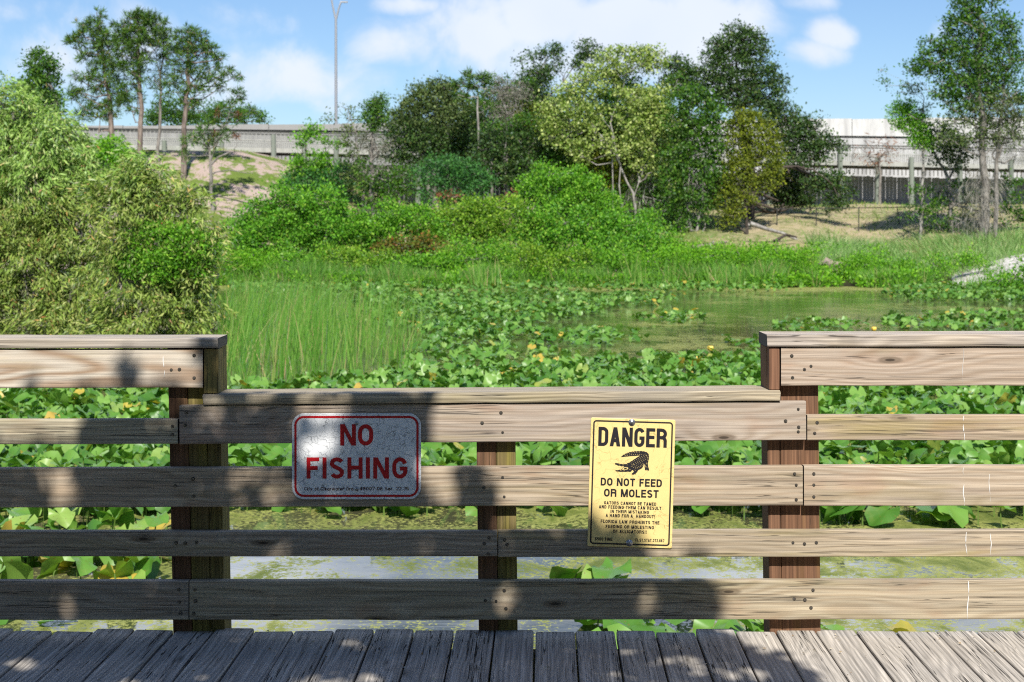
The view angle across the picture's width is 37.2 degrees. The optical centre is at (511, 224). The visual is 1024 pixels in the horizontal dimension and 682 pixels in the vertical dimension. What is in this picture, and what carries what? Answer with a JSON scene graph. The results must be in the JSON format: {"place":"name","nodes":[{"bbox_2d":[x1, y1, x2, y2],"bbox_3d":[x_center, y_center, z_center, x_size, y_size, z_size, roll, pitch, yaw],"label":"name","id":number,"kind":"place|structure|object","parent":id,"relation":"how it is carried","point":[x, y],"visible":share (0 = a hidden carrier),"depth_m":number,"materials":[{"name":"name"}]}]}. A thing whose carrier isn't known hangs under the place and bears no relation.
{"place":"outdoors","nodes":[
{"label":"outdoors","id":0,"kind":"place"},
{"bbox_2d":[0,285,1023,648],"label":"pond water","id":1,"kind":"structure","parent":0,"point":[740,313],"depth_m":15.01,"materials":[{"name":"liquid"}]},
{"bbox_2d":[0,446,20,466],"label":"lily leaf","id":2,"kind":"object","parent":1,"relation":"on","point":[14,451],"visible":0.72,"depth_m":16.67,"materials":[{"name":"green"}]},
{"bbox_2d":[2,507,29,517],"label":"lily leaf","id":3,"kind":"object","parent":1,"relation":"on","point":[17,512],"visible":0.83,"depth_m":13.98,"materials":[{"name":"green"}]},
{"bbox_2d":[0,556,32,578],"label":"lily leaf","id":4,"kind":"object","parent":1,"relation":"on","point":[16,567],"visible":0.62,"depth_m":12.21,"materials":[{"name":"green"}]},
{"bbox_2d":[1,514,37,529],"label":"lily leaf","id":5,"kind":"object","parent":1,"relation":"on","point":[33,519],"visible":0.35,"depth_m":13.56,"materials":[{"name":"green"}]},
{"bbox_2d":[37,556,63,577],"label":"lily leaf","id":6,"kind":"object","parent":1,"relation":"on","point":[50,565],"visible":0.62,"depth_m":12.64,"materials":[{"name":"green"}]},
{"bbox_2d":[48,507,74,529],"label":"lily leaf","id":7,"kind":"object","parent":1,"relation":"on","point":[64,517],"visible":0.88,"depth_m":13.64,"materials":[{"name":"green"}]},
{"bbox_2d":[71,447,92,466],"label":"lily leaf","id":8,"kind":"object","parent":1,"relation":"on","point":[83,453],"visible":0.47,"depth_m":16.82,"materials":[{"name":"green"}]},
{"bbox_2d":[71,556,97,578],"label":"lily leaf","id":9,"kind":"object","parent":1,"relation":"on","point":[85,565],"visible":0.74,"depth_m":12.08,"materials":[{"name":"green"}]},
{"bbox_2d":[93,558,133,578],"bbox_3d":[-3.198,2.834,12.204,0.327,0.332,0.271,0,0,-19],"label":"lily leaf","id":10,"kind":"object","parent":1,"relation":"on","point":[123,568],"visible":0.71,"depth_m":12.18,"materials":[{"name":"green"}]},
{"bbox_2d":[95,507,134,529],"bbox_3d":[-3.540,2.720,13.527,0.324,0.404,0.396,-18,-42,7],"label":"lily leaf","id":11,"kind":"object","parent":1,"relation":"on","point":[127,518],"visible":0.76,"depth_m":13.65,"materials":[{"name":"green"}]},
{"bbox_2d":[99,507,132,528],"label":"lily leaf","id":12,"kind":"object","parent":1,"relation":"on","point":[107,518],"visible":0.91,"depth_m":13.53,"materials":[{"name":"green"}]},
{"bbox_2d":[98,557,136,578],"bbox_3d":[-3.147,2.868,12.255,0.359,0.207,0.439,19,17,11],"label":"lily leaf","id":13,"kind":"object","parent":1,"relation":"on","point":[101,576],"visible":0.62,"depth_m":12.24,"materials":[{"name":"yellow"}]},
{"bbox_2d":[134,556,156,578],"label":"lily leaf","id":14,"kind":"object","parent":1,"relation":"on","point":[145,564],"visible":0.5,"depth_m":12.35,"materials":[{"name":"green"}]},
{"bbox_2d":[132,556,160,578],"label":"lily leaf","id":15,"kind":"object","parent":1,"relation":"on","point":[153,573],"visible":0.11,"depth_m":12.65,"materials":[{"name":"green"}]},
{"bbox_2d":[144,511,168,528],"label":"lily leaf","id":16,"kind":"object","parent":1,"relation":"on","point":[154,521],"visible":0.91,"depth_m":13.48,"materials":[{"name":"green"}]},
{"bbox_2d":[261,446,287,464],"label":"lily leaf","id":17,"kind":"object","parent":1,"relation":"on","point":[274,452],"visible":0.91,"depth_m":16.61,"materials":[{"name":"green"}]},
{"bbox_2d":[197,264,464,385],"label":"cattail reeds","id":18,"kind":"object","parent":1,"relation":"in","point":[288,319],"visible":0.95,"depth_m":34.41,"materials":[{"name":"plant"}]},
{"bbox_2d":[465,257,501,289],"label":"reed tuft","id":19,"kind":"object","parent":1,"relation":"on","point":[475,280],"visible":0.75,"depth_m":68.94,"materials":[{"name":"plant"}]},
{"bbox_2d":[469,253,516,288],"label":"reed tuft","id":20,"kind":"object","parent":1,"relation":"on","point":[492,279],"visible":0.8,"depth_m":69.06,"materials":[{"name":"plant"}]},
{"bbox_2d":[0,278,1023,648],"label":"lily","id":21,"kind":"object","parent":1,"relation":"on","point":[600,366],"depth_m":26.06,"materials":[{"name":"plant"}]},
{"bbox_2d":[0,354,1023,630],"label":"lily stalks","id":22,"kind":"object","parent":1,"relation":"on","point":[568,452],"visible":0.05,"depth_m":15.39,"materials":[{"name":"green"}]},
{"bbox_2d":[549,565,595,578],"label":"lily leaf","id":23,"kind":"object","parent":1,"relation":"on","point":[557,572],"visible":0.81,"depth_m":12.44,"materials":[{"name":"green"}]},
{"bbox_2d":[581,563,628,578],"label":"lily leaf","id":24,"kind":"object","parent":1,"relation":"on","point":[587,574],"visible":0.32,"depth_m":12.31,"materials":[{"name":"green"}]},
{"bbox_2d":[592,557,631,578],"bbox_3d":[0.820,2.869,12.336,0.342,0.258,0.419,-3,6,14],"label":"lily leaf","id":25,"kind":"object","parent":1,"relation":"on","point":[605,570],"visible":0.9,"depth_m":12.33,"materials":[{"name":"green"}]},
{"bbox_2d":[603,619,667,635],"bbox_3d":[0.814,2.837,10.349,0.487,0.346,0.398,16,9,38],"label":"lily leaf","id":26,"kind":"object","parent":1,"relation":"on","point":[635,624],"visible":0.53,"depth_m":10.37,"materials":[{"name":"green"}]},
{"bbox_2d":[620,246,655,287],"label":"reed tuft","id":27,"kind":"object","parent":1,"relation":"on","point":[635,269],"visible":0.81,"depth_m":70.94,"materials":[{"name":"plant"}]},
{"bbox_2d":[649,254,685,287],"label":"reed tuft","id":28,"kind":"object","parent":1,"relation":"on","point":[665,275],"visible":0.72,"depth_m":70.94,"materials":[{"name":"plant"}]},
{"bbox_2d":[698,263,747,288],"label":"reed tuft","id":29,"kind":"object","parent":1,"relation":"on","point":[725,278],"visible":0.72,"depth_m":69.91,"materials":[{"name":"plant"}]},
{"bbox_2d":[724,619,760,632],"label":"lily leaf","id":30,"kind":"object","parent":1,"relation":"on","point":[735,625],"visible":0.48,"depth_m":10.48,"materials":[{"name":"green"}]},
{"bbox_2d":[823,506,845,525],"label":"lily leaf","id":31,"kind":"object","parent":1,"relation":"on","point":[831,510],"visible":0.88,"depth_m":14.79,"materials":[{"name":"green"}]},
{"bbox_2d":[864,506,900,526],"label":"lily leaf","id":32,"kind":"object","parent":1,"relation":"on","point":[876,515],"visible":0.77,"depth_m":14.74,"materials":[{"name":"green"}]},
{"bbox_2d":[866,444,899,462],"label":"lily leaf","id":33,"kind":"object","parent":1,"relation":"on","point":[873,448],"visible":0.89,"depth_m":16.84,"materials":[{"name":"green"}]},
{"bbox_2d":[882,620,928,632],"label":"lily leaf","id":34,"kind":"object","parent":1,"relation":"on","point":[901,625],"visible":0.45,"depth_m":10.89,"materials":[{"name":"yellow"}]},
{"bbox_2d":[915,506,951,524],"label":"lily leaf","id":35,"kind":"object","parent":1,"relation":"on","point":[938,515],"visible":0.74,"depth_m":14.77,"materials":[{"name":"green"}]},
{"bbox_2d":[948,446,979,463],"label":"lily leaf","id":36,"kind":"object","parent":1,"relation":"on","point":[954,454],"visible":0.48,"depth_m":16.53,"materials":[{"name":"green"}]},
{"bbox_2d":[966,448,990,463],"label":"lily leaf","id":37,"kind":"object","parent":1,"relation":"on","point":[984,454],"visible":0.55,"depth_m":16.22,"materials":[{"name":"green"}]},
{"bbox_2d":[989,451,1009,463],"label":"lily leaf","id":38,"kind":"object","parent":1,"relation":"on","point":[1003,457],"visible":0.76,"depth_m":16.42,"materials":[{"name":"green"}]},
{"bbox_2d":[0,628,1023,681],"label":"boardwalk deck","id":39,"kind":"structure","parent":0,"point":[744,656],"depth_m":5.21,"materials":[{"name":"grey wood"}]},
{"bbox_2d":[0,331,1023,648],"bbox_3d":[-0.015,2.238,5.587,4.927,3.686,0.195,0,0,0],"label":"wooden railing","id":40,"kind":"object","parent":39,"relation":"attached to","point":[200,485],"visible":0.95,"depth_m":5.50,"materials":[{"name":"brown wood"}]},
{"bbox_2d":[292,413,420,498],"bbox_3d":[-0.563,0.837,5.494,0.467,0.311,0.009,0,0,0],"label":"no fishing sign","id":41,"kind":"object","parent":40,"relation":"attached to","point":[356,455],"visible":1,"depth_m":5.50,"materials":[{"name":"silver metal"}]},
{"bbox_2d":[587,417,674,547],"bbox_3d":[0.432,0.934,5.493,0.306,0.466,0.010,2,0,0],"label":"danger sign","id":42,"kind":"object","parent":40,"relation":"attached to","point":[631,479],"visible":1,"depth_m":5.50,"materials":[{"name":"yellow metal"}]},
{"bbox_2d":[0,0,1023,125],"label":"sky","id":43,"kind":"structure","parent":0,"point":[834,51],"materials":[{"name":"blue"}]},
{"bbox_2d":[2,147,1023,287],"bbox_3d":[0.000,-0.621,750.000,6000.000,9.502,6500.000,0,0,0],"label":"ground","id":44,"kind":"structure","parent":0,"point":[265,167],"depth_m":96.81,"materials":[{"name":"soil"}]},
{"bbox_2d":[7,41,74,287],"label":"leafy tree","id":45,"kind":"object","parent":44,"relation":"on","point":[42,71],"visible":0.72,"depth_m":69.76,"materials":[{"name":"green plant"}]},
{"bbox_2d":[0,70,126,348],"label":"willow shrub","id":46,"kind":"object","parent":44,"relation":"on","point":[48,232],"visible":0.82,"depth_m":36.51,"materials":[{"name":"green plant"}]},
{"bbox_2d":[60,5,129,143],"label":"pine tree","id":47,"kind":"object","parent":44,"relation":"on","point":[99,34],"visible":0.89,"depth_m":100.81,"materials":[{"name":"green plant"}]},
{"bbox_2d":[73,130,148,289],"bbox_3d":[-16.042,0.331,59.949,2.830,8.223,2.304,0,0,33],"label":"bush","id":48,"kind":"object","parent":44,"relation":"on","point":[104,147],"visible":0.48,"depth_m":59.78,"materials":[{"name":"green plant"}]},
{"bbox_2d":[108,5,176,160],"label":"pine tree","id":49,"kind":"object","parent":44,"relation":"on","point":[143,19],"visible":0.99,"depth_m":98.83,"materials":[{"name":"green plant"}]},
{"bbox_2d":[47,137,243,348],"bbox_3d":[-8.223,1.183,33.992,4.464,6.512,2.609,0,0,0],"label":"willow shrub","id":50,"kind":"object","parent":44,"relation":"on","point":[137,185],"visible":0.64,"depth_m":33.70,"materials":[{"name":"green plant"}]},
{"bbox_2d":[145,34,173,161],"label":"pine tree","id":51,"kind":"object","parent":44,"relation":"on","point":[159,87],"visible":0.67,"depth_m":99.92,"materials":[{"name":"green plant"}]},
{"bbox_2d":[107,216,224,334],"bbox_3d":[-8.270,2.089,34.245,3.910,4.690,2.291,0,0,33],"label":"bush","id":52,"kind":"object","parent":44,"relation":"on","point":[149,259],"visible":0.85,"depth_m":33.40,"materials":[{"name":"green plant"}]},
{"bbox_2d":[161,23,243,179],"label":"pine tree","id":53,"kind":"object","parent":44,"relation":"on","point":[189,62],"visible":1,"depth_m":97.88,"materials":[{"name":"green plant"}]},
{"bbox_2d":[143,91,275,125],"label":"tree","id":54,"kind":"object","parent":44,"relation":"on","point":[169,115],"visible":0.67,"depth_m":132.55,"materials":[{"name":"green plant"}]},
{"bbox_2d":[177,85,260,210],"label":"pine tree","id":55,"kind":"object","parent":44,"relation":"on","point":[218,134],"visible":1,"depth_m":93.92,"materials":[{"name":"green plant"}]},
{"bbox_2d":[213,242,286,280],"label":"shoreline bush","id":56,"kind":"object","parent":44,"relation":"on","point":[246,257],"visible":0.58,"depth_m":74.11,"materials":[{"name":"green plant"}]},
{"bbox_2d":[216,175,349,257],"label":"shrub","id":57,"kind":"object","parent":44,"relation":"on","point":[261,227],"visible":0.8,"depth_m":79.38,"materials":[{"name":"green plant"}]},
{"bbox_2d":[245,240,351,281],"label":"shoreline bush","id":58,"kind":"object","parent":44,"relation":"on","point":[291,255],"visible":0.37,"depth_m":73.72,"materials":[{"name":"green plant"}]},
{"bbox_2d":[273,117,368,201],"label":"bush","id":59,"kind":"object","parent":44,"relation":"on","point":[320,166],"visible":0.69,"depth_m":98.74,"materials":[{"name":"green plant"}]},
{"bbox_2d":[285,173,386,253],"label":"shrub","id":60,"kind":"object","parent":44,"relation":"on","point":[338,206],"visible":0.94,"depth_m":78.61,"materials":[{"name":"green plant"}]},
{"bbox_2d":[331,0,347,123],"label":"light pole","id":61,"kind":"object","parent":44,"relation":"on","point":[336,107],"visible":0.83,"depth_m":130.90,"materials":[{"name":"silver metal"}]},
{"bbox_2d":[319,102,383,208],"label":"tree","id":62,"kind":"object","parent":44,"relation":"on","point":[348,142],"visible":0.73,"depth_m":96.94,"materials":[{"name":"green plant"}]},
{"bbox_2d":[301,239,404,272],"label":"shoreline bush","id":63,"kind":"object","parent":44,"relation":"on","point":[347,254],"visible":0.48,"depth_m":73.84,"materials":[{"name":"green plant"}]},
{"bbox_2d":[347,89,416,219],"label":"vine snag","id":64,"kind":"object","parent":44,"relation":"on","point":[375,108],"visible":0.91,"depth_m":94.83,"materials":[{"name":"green plant"}]},
{"bbox_2d":[341,194,457,263],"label":"shrub","id":65,"kind":"object","parent":44,"relation":"on","point":[389,226],"visible":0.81,"depth_m":78.61,"materials":[{"name":"green plant"}]},
{"bbox_2d":[383,164,428,202],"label":"bush","id":66,"kind":"object","parent":44,"relation":"on","point":[414,184],"visible":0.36,"depth_m":97.92,"materials":[{"name":"green plant"}]},
{"bbox_2d":[368,227,463,263],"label":"shrub","id":67,"kind":"object","parent":44,"relation":"on","point":[425,242],"visible":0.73,"depth_m":76.26,"materials":[{"name":"green plant"}]},
{"bbox_2d":[359,241,473,274],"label":"shoreline bush","id":68,"kind":"object","parent":44,"relation":"on","point":[424,260],"visible":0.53,"depth_m":73.59,"materials":[{"name":"green plant"}]},
{"bbox_2d":[373,70,499,207],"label":"oak tree","id":69,"kind":"object","parent":44,"relation":"on","point":[436,127],"visible":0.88,"depth_m":102.47,"materials":[{"name":"green plant"}]},
{"bbox_2d":[405,148,503,212],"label":"bush","id":70,"kind":"object","parent":44,"relation":"on","point":[455,172],"visible":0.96,"depth_m":93.73,"materials":[{"name":"green plant"}]},
{"bbox_2d":[421,223,521,275],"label":"shoreline bush","id":71,"kind":"object","parent":44,"relation":"on","point":[500,253],"visible":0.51,"depth_m":74.23,"materials":[{"name":"green plant"}]},
{"bbox_2d":[448,66,496,202],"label":"pine tree","id":72,"kind":"object","parent":44,"relation":"on","point":[473,84],"visible":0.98,"depth_m":98.94,"materials":[{"name":"green plant"}]},
{"bbox_2d":[424,186,561,254],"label":"shrub","id":73,"kind":"object","parent":44,"relation":"on","point":[475,208],"visible":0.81,"depth_m":79.46,"materials":[{"name":"green plant"}]},
{"bbox_2d":[478,69,548,210],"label":"bare tree","id":74,"kind":"object","parent":44,"relation":"on","point":[497,86],"visible":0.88,"depth_m":100.91,"materials":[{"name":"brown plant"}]},
{"bbox_2d":[449,80,580,196],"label":"tree","id":75,"kind":"object","parent":44,"relation":"on","point":[498,100],"visible":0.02,"depth_m":106.64,"materials":[{"name":"green plant"}]},
{"bbox_2d":[464,109,566,208],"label":"tree","id":76,"kind":"object","parent":44,"relation":"on","point":[491,151],"visible":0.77,"depth_m":96.67,"materials":[{"name":"green plant"}]},
{"bbox_2d":[22,126,1023,205],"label":"overpass bridge","id":77,"kind":"structure","parent":44,"relation":"on","point":[911,165],"depth_m":112.03,"materials":[{"name":"concrete"}]},
{"bbox_2d":[485,232,600,281],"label":"shoreline bush","id":78,"kind":"object","parent":44,"relation":"on","point":[529,251],"visible":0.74,"depth_m":73.63,"materials":[{"name":"green plant"}]},
{"bbox_2d":[481,34,608,208],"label":"tree","id":79,"kind":"object","parent":44,"relation":"on","point":[541,75],"visible":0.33,"depth_m":103.73,"materials":[{"name":"green plant"}]},
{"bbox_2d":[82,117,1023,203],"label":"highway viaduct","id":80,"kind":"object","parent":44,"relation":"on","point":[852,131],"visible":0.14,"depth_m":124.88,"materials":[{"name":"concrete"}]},
{"bbox_2d":[501,156,639,241],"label":"shrub","id":81,"kind":"object","parent":44,"relation":"on","point":[584,187],"visible":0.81,"depth_m":82.50,"materials":[{"name":"green plant"}]},
{"bbox_2d":[214,238,932,287],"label":"shore weeds","id":82,"kind":"object","parent":44,"relation":"on","point":[830,277],"visible":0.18,"depth_m":72.28,"materials":[{"name":"green plant"}]},
{"bbox_2d":[501,194,674,258],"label":"shrub","id":83,"kind":"object","parent":44,"relation":"on","point":[551,231],"visible":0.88,"depth_m":79.09,"materials":[{"name":"green plant"}]},
{"bbox_2d":[155,195,1023,230],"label":"wire fence","id":84,"kind":"object","parent":44,"relation":"on","point":[897,207],"visible":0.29,"depth_m":93.98,"materials":[{"name":"grey metal"}]},
{"bbox_2d":[538,118,656,208],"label":"tree","id":85,"kind":"object","parent":44,"relation":"on","point":[616,169],"visible":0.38,"depth_m":96.51,"materials":[{"name":"green plant"}]},
{"bbox_2d":[553,232,652,277],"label":"shoreline bush","id":86,"kind":"object","parent":44,"relation":"on","point":[612,261],"visible":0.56,"depth_m":74.02,"materials":[{"name":"green plant"}]},
{"bbox_2d":[530,41,686,227],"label":"tree","id":87,"kind":"object","parent":44,"relation":"on","point":[607,75],"visible":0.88,"depth_m":94.76,"materials":[{"name":"green plant"}]},
{"bbox_2d":[590,199,689,261],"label":"shrub","id":88,"kind":"object","parent":44,"relation":"on","point":[667,236],"visible":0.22,"depth_m":80.83,"materials":[{"name":"green plant"}]},
{"bbox_2d":[587,79,696,208],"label":"tree","id":89,"kind":"object","parent":44,"relation":"on","point":[647,193],"visible":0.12,"depth_m":105.22,"materials":[{"name":"green plant"}]},
{"bbox_2d":[620,238,725,274],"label":"shoreline bush","id":90,"kind":"object","parent":44,"relation":"on","point":[668,252],"visible":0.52,"depth_m":74.22,"materials":[{"name":"green plant"}]},
{"bbox_2d":[332,164,1023,205],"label":"board fence","id":91,"kind":"object","parent":44,"relation":"on","point":[895,192],"visible":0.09,"depth_m":115.60,"materials":[{"name":"wood"}]},
{"bbox_2d":[622,77,735,232],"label":"tree","id":92,"kind":"object","parent":44,"relation":"on","point":[687,191],"visible":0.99,"depth_m":91.70,"materials":[{"name":"green plant"}]},
{"bbox_2d":[702,102,791,234],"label":"tree","id":93,"kind":"object","parent":44,"relation":"on","point":[743,135],"visible":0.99,"depth_m":91.76,"materials":[{"name":"green plant"}]},
{"bbox_2d":[653,14,859,219],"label":"oak tree","id":94,"kind":"object","parent":44,"relation":"on","point":[745,90],"visible":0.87,"depth_m":96.66,"materials":[{"name":"green plant"}]},
{"bbox_2d":[680,235,840,274],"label":"shoreline bush","id":95,"kind":"object","parent":44,"relation":"on","point":[785,254],"visible":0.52,"depth_m":73.94,"materials":[{"name":"green plant"}]},
{"bbox_2d":[748,221,797,239],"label":"fallen branch","id":96,"kind":"object","parent":44,"relation":"on","point":[753,224],"visible":0.92,"depth_m":88.32,"materials":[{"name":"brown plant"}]},
{"bbox_2d":[826,247,896,279],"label":"shoreline bush","id":97,"kind":"object","parent":44,"relation":"on","point":[860,262],"visible":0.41,"depth_m":74.76,"materials":[{"name":"green plant"}]},
{"bbox_2d":[851,132,909,203],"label":"tree","id":98,"kind":"object","parent":44,"relation":"on","point":[878,163],"visible":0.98,"depth_m":109.98,"materials":[{"name":"grey plant"}]},
{"bbox_2d":[873,65,948,238],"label":"slender tree","id":99,"kind":"object","parent":44,"relation":"on","point":[918,123],"visible":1,"depth_m":88.86,"materials":[{"name":"green plant"}]},
{"bbox_2d":[877,246,960,282],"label":"shoreline bush","id":100,"kind":"object","parent":44,"relation":"on","point":[910,263],"visible":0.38,"depth_m":74.97,"materials":[{"name":"green plant"}]},
{"bbox_2d":[893,0,1023,241],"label":"tall tree","id":101,"kind":"object","parent":44,"relation":"on","point":[976,66],"visible":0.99,"depth_m":86.81,"materials":[{"name":"green plant"}]},
{"bbox_2d":[909,114,1023,233],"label":"tree","id":102,"kind":"object","parent":44,"relation":"on","point":[944,153],"visible":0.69,"depth_m":89.88,"materials":[{"name":"green plant"}]},
{"bbox_2d":[945,242,1008,277],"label":"shoreline bush","id":103,"kind":"object","parent":44,"relation":"on","point":[966,259],"visible":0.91,"depth_m":75.87,"materials":[{"name":"green plant"}]},
{"bbox_2d":[973,246,1023,291],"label":"shoreline bush","id":104,"kind":"object","parent":44,"relation":"on","point":[1011,281],"visible":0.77,"depth_m":65.83,"materials":[{"name":"green plant"}]},
{"bbox_2d":[110,250,942,288],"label":"shore grass","id":105,"kind":"structure","parent":0,"point":[692,271],"depth_m":71.94,"materials":[{"name":"plant"}]},
{"bbox_2d":[801,225,1023,282],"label":"tall grass","id":106,"kind":"structure","parent":0,"point":[1013,240],"depth_m":84.46,"materials":[{"name":"plant"}]},
{"bbox_2d":[952,254,1023,285],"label":"sand path","id":107,"kind":"structure","parent":0,"point":[1012,260],"depth_m":76.40,"materials":[{"name":"sand"}]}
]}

